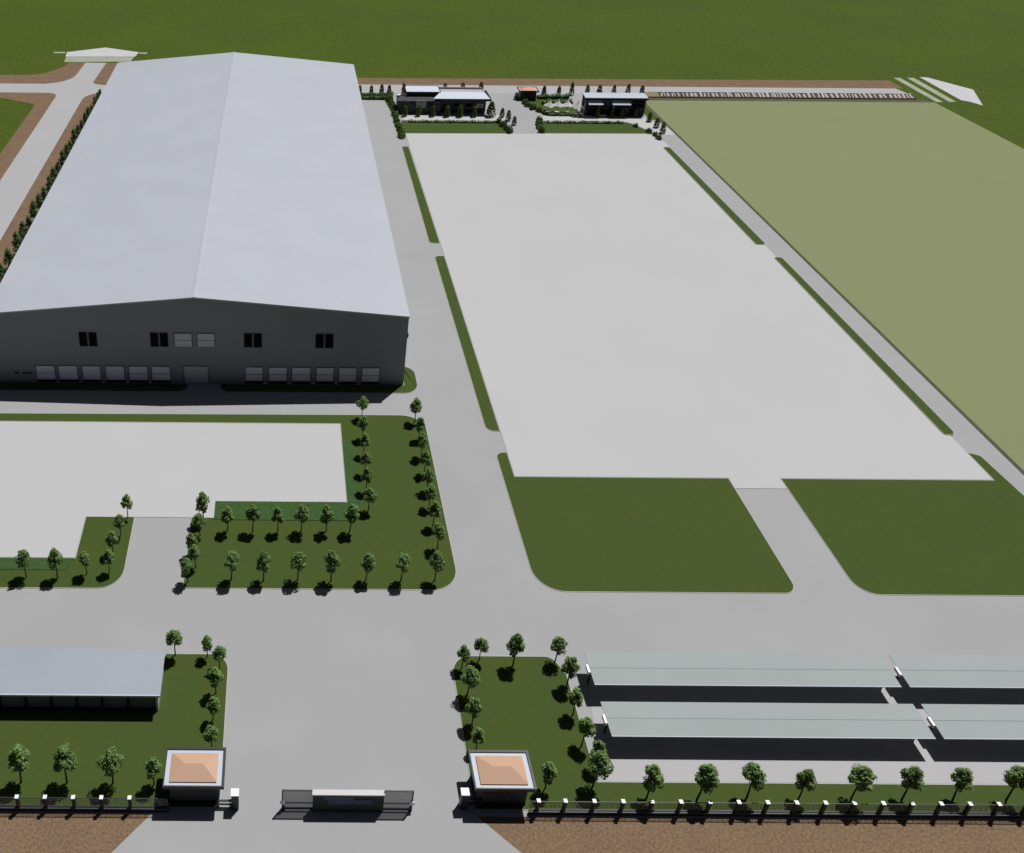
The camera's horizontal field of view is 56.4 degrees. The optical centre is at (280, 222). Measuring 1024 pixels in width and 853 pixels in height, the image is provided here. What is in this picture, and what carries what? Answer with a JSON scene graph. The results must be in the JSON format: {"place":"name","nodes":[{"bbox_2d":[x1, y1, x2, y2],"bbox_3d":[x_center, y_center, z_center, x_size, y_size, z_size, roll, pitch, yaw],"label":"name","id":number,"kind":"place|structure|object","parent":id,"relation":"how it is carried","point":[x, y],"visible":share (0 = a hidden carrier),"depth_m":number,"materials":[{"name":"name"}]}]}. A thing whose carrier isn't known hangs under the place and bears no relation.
{"place":"outdoors","nodes":[
{"label":"outdoors","id":0,"kind":"place"},
{"bbox_2d":[0,63,105,239],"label":"road","id":1,"kind":"structure","parent":0,"point":[19,177],"depth_m":213.60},
{"bbox_2d":[0,63,116,282],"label":"dirt strip","id":2,"kind":"object","parent":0,"point":[42,102],"visible":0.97,"depth_m":218.17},
{"bbox_2d":[0,517,133,587],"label":"lawn","id":3,"kind":"structure","parent":0,"point":[93,544],"depth_m":99.87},
{"bbox_2d":[14,549,31,577],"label":"tree","id":4,"kind":"object","parent":3,"relation":"on","point":[22,559],"visible":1,"depth_m":97.23,"materials":[{"name":"green plant"}]},
{"bbox_2d":[0,558,74,569],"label":"planting bed","id":5,"kind":"object","parent":3,"relation":"on","point":[35,564],"visible":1,"depth_m":100.31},
{"bbox_2d":[47,547,62,577],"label":"tree","id":6,"kind":"object","parent":3,"relation":"on","point":[54,558],"visible":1,"depth_m":97.11,"materials":[{"name":"green plant"}]},
{"bbox_2d":[0,382,187,390],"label":"lawn","id":7,"kind":"structure","parent":0,"point":[93,386],"depth_m":128.46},
{"bbox_2d":[64,57,133,61],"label":"road fragment","id":8,"kind":"object","parent":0,"point":[98,59],"visible":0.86,"depth_m":264.22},
{"bbox_2d":[65,47,138,56],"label":"road fragment","id":9,"kind":"object","parent":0,"point":[105,52],"visible":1,"depth_m":269.51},
{"bbox_2d":[0,654,227,806],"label":"lawn","id":10,"kind":"structure","parent":0,"point":[181,717],"depth_m":82.78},
{"bbox_2d":[7,743,29,782],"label":"tree","id":11,"kind":"object","parent":10,"relation":"on","point":[17,755],"visible":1,"depth_m":77.48,"materials":[{"name":"green plant"}]},
{"bbox_2d":[53,743,77,783],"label":"tree","id":12,"kind":"object","parent":10,"relation":"on","point":[64,757],"visible":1,"depth_m":77.28,"materials":[{"name":"green plant"}]},
{"bbox_2d":[0,648,165,710],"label":"long shed","id":13,"kind":"structure","parent":10,"relation":"on","point":[66,678],"depth_m":85.41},
{"bbox_2d":[96,746,124,783],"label":"tree","id":14,"kind":"object","parent":10,"relation":"on","point":[111,766],"visible":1,"depth_m":77.22,"materials":[{"name":"green plant"}]},
{"bbox_2d":[2,653,227,807],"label":"kerb","id":15,"kind":"structure","parent":10,"relation":"on","point":[150,707],"depth_m":85.48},
{"bbox_2d":[144,756,162,784],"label":"tree","id":16,"kind":"object","parent":10,"relation":"on","point":[154,765],"visible":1,"depth_m":77.63,"materials":[{"name":"green plant"}]},
{"bbox_2d":[165,629,182,654],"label":"tree","id":17,"kind":"object","parent":10,"relation":"on","point":[175,636],"visible":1,"depth_m":88.92,"materials":[{"name":"green plant"}]},
{"bbox_2d":[162,747,225,802],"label":"gatehouse","id":18,"kind":"object","parent":10,"relation":"on","point":[194,774],"visible":1,"depth_m":77.30,"materials":[{"name":"orange metal"}]},
{"bbox_2d":[203,724,218,746],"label":"tree","id":19,"kind":"object","parent":10,"relation":"on","point":[211,733],"visible":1,"depth_m":80.65,"materials":[{"name":"green plant"}]},
{"bbox_2d":[208,667,223,692],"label":"tree","id":20,"kind":"object","parent":10,"relation":"on","point":[215,674],"visible":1,"depth_m":85.35,"materials":[{"name":"green plant"}]},
{"bbox_2d":[0,421,345,557],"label":"concrete yard","id":21,"kind":"structure","parent":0,"point":[60,482],"depth_m":113.53,"materials":[{"name":"concrete"}]},
{"bbox_2d":[0,413,455,588],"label":"lawn","id":22,"kind":"structure","parent":0,"point":[391,524],"depth_m":104.71,"materials":[{"name":"plant"}]},
{"bbox_2d":[195,491,209,519],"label":"tree","id":23,"kind":"object","parent":22,"relation":"on","point":[201,501],"visible":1,"depth_m":104.38,"materials":[{"name":"green plant"}]},
{"bbox_2d":[224,550,239,579],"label":"tree","id":24,"kind":"object","parent":22,"relation":"on","point":[231,562],"visible":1,"depth_m":96.84,"materials":[{"name":"green plant"}]},
{"bbox_2d":[16,413,455,589],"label":"kerb","id":25,"kind":"structure","parent":22,"relation":"on","point":[283,423],"depth_m":119.45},
{"bbox_2d":[255,550,270,580],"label":"tree","id":26,"kind":"object","parent":22,"relation":"on","point":[262,560],"visible":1,"depth_m":96.88,"materials":[{"name":"green plant"}]},
{"bbox_2d":[214,501,347,520],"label":"planting bed","id":27,"kind":"object","parent":22,"relation":"on","point":[289,509],"visible":0.71,"depth_m":107.92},
{"bbox_2d":[289,551,306,579],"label":"tree","id":28,"kind":"object","parent":22,"relation":"on","point":[297,560],"visible":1,"depth_m":97.00,"materials":[{"name":"green plant"}]},
{"bbox_2d":[324,550,340,581],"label":"tree","id":29,"kind":"object","parent":22,"relation":"on","point":[331,555],"visible":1,"depth_m":96.78,"materials":[{"name":"green plant"}]},
{"bbox_2d":[342,441,360,512],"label":"planting bed","id":30,"kind":"object","parent":22,"relation":"on","point":[352,489],"visible":0.93,"depth_m":113.29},
{"bbox_2d":[344,503,359,531],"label":"tree","id":31,"kind":"object","parent":22,"relation":"on","point":[352,514],"visible":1,"depth_m":103.19,"materials":[{"name":"green plant"}]},
{"bbox_2d":[360,552,375,579],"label":"tree","id":32,"kind":"object","parent":22,"relation":"on","point":[368,565],"visible":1,"depth_m":97.17,"materials":[{"name":"green plant"}]},
{"bbox_2d":[396,553,411,580],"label":"tree","id":33,"kind":"object","parent":22,"relation":"on","point":[404,561],"visible":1,"depth_m":96.95,"materials":[{"name":"green plant"}]},
{"bbox_2d":[428,550,445,580],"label":"tree","id":34,"kind":"object","parent":22,"relation":"on","point":[436,561],"visible":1,"depth_m":96.94,"materials":[{"name":"green plant"}]},
{"bbox_2d":[112,814,520,852],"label":"road apron","id":35,"kind":"object","parent":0,"point":[187,833],"visible":1,"depth_m":75.57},
{"bbox_2d":[221,367,416,392],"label":"lawn","id":36,"kind":"structure","parent":0,"point":[410,383],"depth_m":128.57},
{"bbox_2d":[402,147,438,242],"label":"lawn","id":37,"kind":"structure","parent":0,"point":[428,223],"depth_m":182.91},
{"bbox_2d":[396,83,491,113],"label":"office building","id":38,"kind":"structure","parent":0,"point":[426,98],"depth_m":226.42,"materials":[{"name":"white metal"}]},
{"bbox_2d":[401,114,507,120],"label":"walkway","id":39,"kind":"structure","parent":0,"point":[445,117],"depth_m":224.03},
{"bbox_2d":[401,120,510,133],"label":"lawn","id":40,"kind":"structure","parent":0,"point":[409,127],"depth_m":217.73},
{"bbox_2d":[408,119,499,122],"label":"hedge","id":41,"kind":"object","parent":40,"relation":"on","point":[446,121],"visible":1,"depth_m":220.83,"materials":[{"name":"green plant"}]},
{"bbox_2d":[435,256,498,430],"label":"lawn","id":42,"kind":"structure","parent":0,"point":[487,412],"depth_m":136.87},
{"bbox_2d":[0,84,1023,820],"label":"pavement","id":43,"kind":"structure","parent":0,"point":[340,688],"depth_m":95.10,"materials":[{"name":"concrete"}]},
{"bbox_2d":[0,795,168,811],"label":"front fence","id":44,"kind":"object","parent":43,"relation":"on","point":[74,807],"visible":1,"depth_m":76.94,"materials":[{"name":"black metal"}]},
{"bbox_2d":[0,52,409,384],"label":"warehouse","id":45,"kind":"structure","parent":43,"relation":"on","point":[216,218],"depth_m":138.99,"materials":[{"name":"grey metal"}]},
{"bbox_2d":[35,365,56,381],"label":"dock door","id":46,"kind":"structure","parent":45,"relation":"in","point":[44,373],"depth_m":128.62,"materials":[{"name":"black metal"}]},
{"bbox_2d":[58,365,78,381],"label":"dock door","id":47,"kind":"structure","parent":45,"relation":"in","point":[67,373],"depth_m":128.62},
{"bbox_2d":[78,332,97,346],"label":"window","id":48,"kind":"structure","parent":45,"relation":"in","point":[85,338],"depth_m":125.98,"materials":[{"name":"glass"}]},
{"bbox_2d":[81,365,101,382],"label":"dock door","id":49,"kind":"structure","parent":45,"relation":"in","point":[90,373],"depth_m":128.62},
{"bbox_2d":[105,366,125,382],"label":"dock door","id":50,"kind":"structure","parent":45,"relation":"in","point":[114,374],"depth_m":128.69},
{"bbox_2d":[128,366,148,382],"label":"dock door","id":51,"kind":"structure","parent":45,"relation":"in","point":[137,374],"depth_m":128.66,"materials":[{"name":"black metal"}]},
{"bbox_2d":[149,332,168,346],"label":"window","id":52,"kind":"structure","parent":45,"relation":"in","point":[157,339],"depth_m":125.95,"materials":[{"name":"glass"}]},
{"bbox_2d":[151,366,170,382],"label":"dock door","id":53,"kind":"structure","parent":45,"relation":"in","point":[160,374],"depth_m":128.66,"materials":[{"name":"black metal"}]},
{"bbox_2d":[174,333,192,346],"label":"louvre window","id":54,"kind":"structure","parent":45,"relation":"in","point":[180,339],"depth_m":125.92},
{"bbox_2d":[183,366,208,383],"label":"roller door","id":55,"kind":"structure","parent":45,"relation":"in","point":[192,374],"depth_m":128.62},
{"bbox_2d":[197,333,214,346],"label":"louvre window","id":56,"kind":"structure","parent":45,"relation":"in","point":[203,339],"depth_m":125.89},
{"bbox_2d":[244,333,261,347],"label":"window","id":57,"kind":"structure","parent":45,"relation":"in","point":[251,340],"depth_m":125.98,"materials":[{"name":"glass"}]},
{"bbox_2d":[245,367,262,383],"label":"dock door","id":58,"kind":"structure","parent":45,"relation":"in","point":[253,375],"depth_m":128.66,"materials":[{"name":"black metal"}]},
{"bbox_2d":[269,367,286,383],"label":"dock door","id":59,"kind":"structure","parent":45,"relation":"in","point":[277,375],"depth_m":128.66,"materials":[{"name":"black metal"}]},
{"bbox_2d":[291,367,310,383],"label":"dock door","id":60,"kind":"structure","parent":45,"relation":"in","point":[300,375],"depth_m":128.66,"materials":[{"name":"black metal"}]},
{"bbox_2d":[315,334,333,347],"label":"window","id":61,"kind":"structure","parent":45,"relation":"in","point":[321,340],"depth_m":125.95,"materials":[{"name":"glass"}]},
{"bbox_2d":[316,367,333,383],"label":"dock door","id":62,"kind":"structure","parent":45,"relation":"in","point":[324,375],"depth_m":128.62,"materials":[{"name":"black metal"}]},
{"bbox_2d":[338,367,356,383],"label":"dock door","id":63,"kind":"structure","parent":45,"relation":"in","point":[347,375],"depth_m":128.62,"materials":[{"name":"black metal"}]},
{"bbox_2d":[361,368,379,384],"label":"dock door","id":64,"kind":"structure","parent":45,"relation":"in","point":[369,376],"depth_m":128.69,"materials":[{"name":"grey metal"}]},
{"bbox_2d":[217,788,238,809],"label":"gate pillar","id":65,"kind":"structure","parent":43,"relation":"on","point":[234,801],"depth_m":76.89,"materials":[{"name":"white metal"}]},
{"bbox_2d":[280,789,414,811],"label":"sign wall","id":66,"kind":"structure","parent":43,"relation":"on","point":[323,800],"depth_m":76.66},
{"bbox_2d":[459,788,481,808],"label":"gate pillar","id":67,"kind":"structure","parent":43,"relation":"on","point":[465,800],"depth_m":77.11,"materials":[{"name":"white metal"}]},
{"bbox_2d":[517,87,538,99],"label":"gatehouse","id":68,"kind":"object","parent":43,"relation":"on","point":[529,93],"visible":0.98,"depth_m":235.46,"materials":[{"name":"black metal"}]},
{"bbox_2d":[580,92,648,116],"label":"canteen building","id":69,"kind":"structure","parent":43,"relation":"on","point":[629,103],"depth_m":225.06,"materials":[{"name":"white metal"}]},
{"bbox_2d":[497,452,793,593],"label":"kerb","id":70,"kind":"structure","parent":43,"relation":"on","point":[637,592],"depth_m":100.10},
{"bbox_2d":[528,798,1023,818],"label":"front fence","id":71,"kind":"object","parent":43,"relation":"on","point":[821,812],"visible":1,"depth_m":76.93,"materials":[{"name":"black metal"}]},
{"bbox_2d":[0,0,1023,153],"bbox_3d":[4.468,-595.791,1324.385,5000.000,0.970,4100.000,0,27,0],"label":"ground","id":72,"kind":"structure","parent":0,"point":[977,46],"depth_m":286.59,"materials":[{"name":"plant"}]},
{"bbox_2d":[644,91,915,99],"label":"boundary fence","id":73,"kind":"object","parent":72,"relation":"on","point":[770,95],"visible":0.99,"depth_m":238.78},
{"bbox_2d":[0,813,1023,852],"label":"dirt verge","id":74,"kind":"structure","parent":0,"point":[58,833],"depth_m":75.78,"materials":[{"name":"soil"}]},
{"bbox_2d":[528,95,579,114],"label":"lawn","id":75,"kind":"structure","parent":0,"point":[537,102],"depth_m":230.29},
{"bbox_2d":[540,121,652,133],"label":"lawn","id":76,"kind":"structure","parent":0,"point":[625,127],"depth_m":218.16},
{"bbox_2d":[546,120,623,123],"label":"hedge","id":77,"kind":"object","parent":76,"relation":"on","point":[591,122],"visible":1,"depth_m":220.99,"materials":[{"name":"green plant"}]},
{"bbox_2d":[542,116,674,134],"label":"walkway","id":78,"kind":"structure","parent":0,"point":[644,123],"depth_m":223.42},
{"bbox_2d":[357,78,902,88],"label":"dirt strip","id":79,"kind":"object","parent":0,"point":[684,83],"visible":0.57,"depth_m":248.76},
{"bbox_2d":[358,85,904,93],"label":"service road","id":80,"kind":"structure","parent":0,"point":[513,89],"depth_m":243.93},
{"bbox_2d":[497,453,792,592],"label":"lawn","id":81,"kind":"structure","parent":0,"point":[643,534],"depth_m":104.65,"materials":[{"name":"plant"}]},
{"bbox_2d":[406,133,992,488],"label":"concrete yard","id":82,"kind":"structure","parent":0,"point":[638,305],"depth_m":141.16,"materials":[{"name":"concrete"}]},
{"bbox_2d":[664,147,764,243],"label":"lawn","id":83,"kind":"structure","parent":0,"point":[748,231],"depth_m":183.62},
{"bbox_2d":[454,656,1023,811],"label":"lawn","id":84,"kind":"structure","parent":0,"point":[524,703],"depth_m":80.08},
{"bbox_2d":[460,665,480,694],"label":"tree","id":85,"kind":"object","parent":84,"relation":"on","point":[470,677],"visible":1,"depth_m":85.21,"materials":[{"name":"green plant"}]},
{"bbox_2d":[465,697,482,724],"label":"tree","id":86,"kind":"object","parent":84,"relation":"on","point":[474,707],"visible":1,"depth_m":82.68,"materials":[{"name":"green plant"}]},
{"bbox_2d":[468,750,536,804],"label":"gatehouse","id":87,"kind":"object","parent":84,"relation":"on","point":[502,777],"visible":1,"depth_m":77.30,"materials":[{"name":"orange metal"}]},
{"bbox_2d":[506,632,525,665],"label":"tree","id":88,"kind":"object","parent":84,"relation":"on","point":[515,645],"visible":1,"depth_m":87.90,"materials":[{"name":"green plant"}]},
{"bbox_2d":[541,761,557,788],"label":"tree","id":89,"kind":"object","parent":84,"relation":"on","point":[549,770],"visible":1,"depth_m":77.56,"materials":[{"name":"green plant"}]},
{"bbox_2d":[550,636,567,661],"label":"tree","id":90,"kind":"object","parent":84,"relation":"on","point":[558,643],"visible":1,"depth_m":88.59,"materials":[{"name":"green plant"}]},
{"bbox_2d":[561,656,579,686],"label":"tree","id":91,"kind":"object","parent":84,"relation":"on","point":[570,667],"visible":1,"depth_m":86.07,"materials":[{"name":"green plant"}]},
{"bbox_2d":[567,687,583,714],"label":"tree","id":92,"kind":"object","parent":84,"relation":"on","point":[576,697],"visible":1,"depth_m":83.69,"materials":[{"name":"green plant"}]},
{"bbox_2d":[578,716,596,745],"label":"tree","id":93,"kind":"object","parent":84,"relation":"on","point":[586,725],"visible":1,"depth_m":81.03,"materials":[{"name":"green plant"}]},
{"bbox_2d":[588,749,613,786],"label":"tree","id":94,"kind":"object","parent":84,"relation":"on","point":[599,759],"visible":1,"depth_m":77.31,"materials":[{"name":"green plant"}]},
{"bbox_2d":[641,764,664,797],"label":"tree","id":95,"kind":"object","parent":84,"relation":"on","point":[654,778],"visible":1,"depth_m":76.66,"materials":[{"name":"green plant"}]},
{"bbox_2d":[694,763,720,799],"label":"tree","id":96,"kind":"object","parent":84,"relation":"on","point":[706,780],"visible":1,"depth_m":76.40,"materials":[{"name":"green plant"}]},
{"bbox_2d":[453,656,1007,810],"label":"kerb","id":97,"kind":"structure","parent":84,"relation":"on","point":[635,782],"depth_m":79.62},
{"bbox_2d":[741,761,766,797],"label":"tree","id":98,"kind":"object","parent":84,"relation":"on","point":[755,775],"visible":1,"depth_m":76.61,"materials":[{"name":"green plant"}]},
{"bbox_2d":[794,769,817,800],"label":"tree","id":99,"kind":"object","parent":84,"relation":"on","point":[807,778],"visible":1,"depth_m":76.81,"materials":[{"name":"green plant"}]},
{"bbox_2d":[847,763,877,798],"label":"tree","id":100,"kind":"object","parent":84,"relation":"on","point":[860,777],"visible":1,"depth_m":76.58,"materials":[{"name":"green plant"}]},
{"bbox_2d":[900,765,924,799],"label":"tree","id":101,"kind":"object","parent":84,"relation":"on","point":[912,776],"visible":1,"depth_m":76.79,"materials":[{"name":"green plant"}]},
{"bbox_2d":[950,767,973,800],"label":"tree","id":102,"kind":"object","parent":84,"relation":"on","point":[962,777],"visible":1,"depth_m":76.93,"materials":[{"name":"green plant"}]},
{"bbox_2d":[1003,764,1023,800],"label":"tree","id":103,"kind":"object","parent":84,"relation":"on","point":[1014,777],"visible":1,"depth_m":77.04,"materials":[{"name":"green plant"}]},
{"bbox_2d":[649,98,930,101],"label":"verge","id":104,"kind":"structure","parent":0,"point":[758,99],"depth_m":237.07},
{"bbox_2d":[587,674,1023,783],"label":"parking pad","id":105,"kind":"object","parent":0,"point":[939,759],"visible":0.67,"depth_m":82.48,"materials":[{"name":"concrete"}]},
{"bbox_2d":[584,653,901,687],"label":"carport","id":106,"kind":"object","parent":105,"relation":"on","point":[716,669],"visible":1,"depth_m":87.01,"materials":[{"name":"grey metal"}]},
{"bbox_2d":[600,702,935,738],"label":"carport","id":107,"kind":"object","parent":105,"relation":"on","point":[766,720],"visible":1,"depth_m":82.49,"materials":[{"name":"grey metal"}]},
{"bbox_2d":[889,655,1023,688],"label":"carport","id":108,"kind":"object","parent":105,"relation":"on","point":[948,671],"visible":0.96,"depth_m":87.10,"materials":[{"name":"grey metal"}]},
{"bbox_2d":[921,704,1023,739],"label":"carport","id":109,"kind":"object","parent":105,"relation":"on","point":[975,722],"visible":0.95,"depth_m":82.62,"materials":[{"name":"grey metal"}]},
{"bbox_2d":[646,100,1023,469],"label":"field","id":110,"kind":"structure","parent":0,"point":[899,226],"depth_m":178.72,"materials":[{"name":"plant"}]},
{"bbox_2d":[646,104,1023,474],"bbox_3d":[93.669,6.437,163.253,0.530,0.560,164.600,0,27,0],"label":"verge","id":111,"kind":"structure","parent":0,"point":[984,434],"depth_m":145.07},
{"bbox_2d":[775,257,953,433],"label":"lawn","id":112,"kind":"structure","parent":0,"point":[924,407],"depth_m":136.27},
{"bbox_2d":[775,257,953,434],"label":"kerb","id":113,"kind":"structure","parent":112,"relation":"on","point":[867,354],"depth_m":135.79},
{"bbox_2d":[782,453,1023,594],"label":"lawn","id":114,"kind":"structure","parent":0,"point":[934,537],"depth_m":105.58,"materials":[{"name":"plant"}]},
{"bbox_2d":[781,452,1023,595],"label":"kerb","id":115,"kind":"structure","parent":114,"relation":"on","point":[901,594],"depth_m":103.43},
{"bbox_2d":[920,77,981,104],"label":"road fragment","id":116,"kind":"object","parent":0,"point":[963,93],"visible":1,"depth_m":244.79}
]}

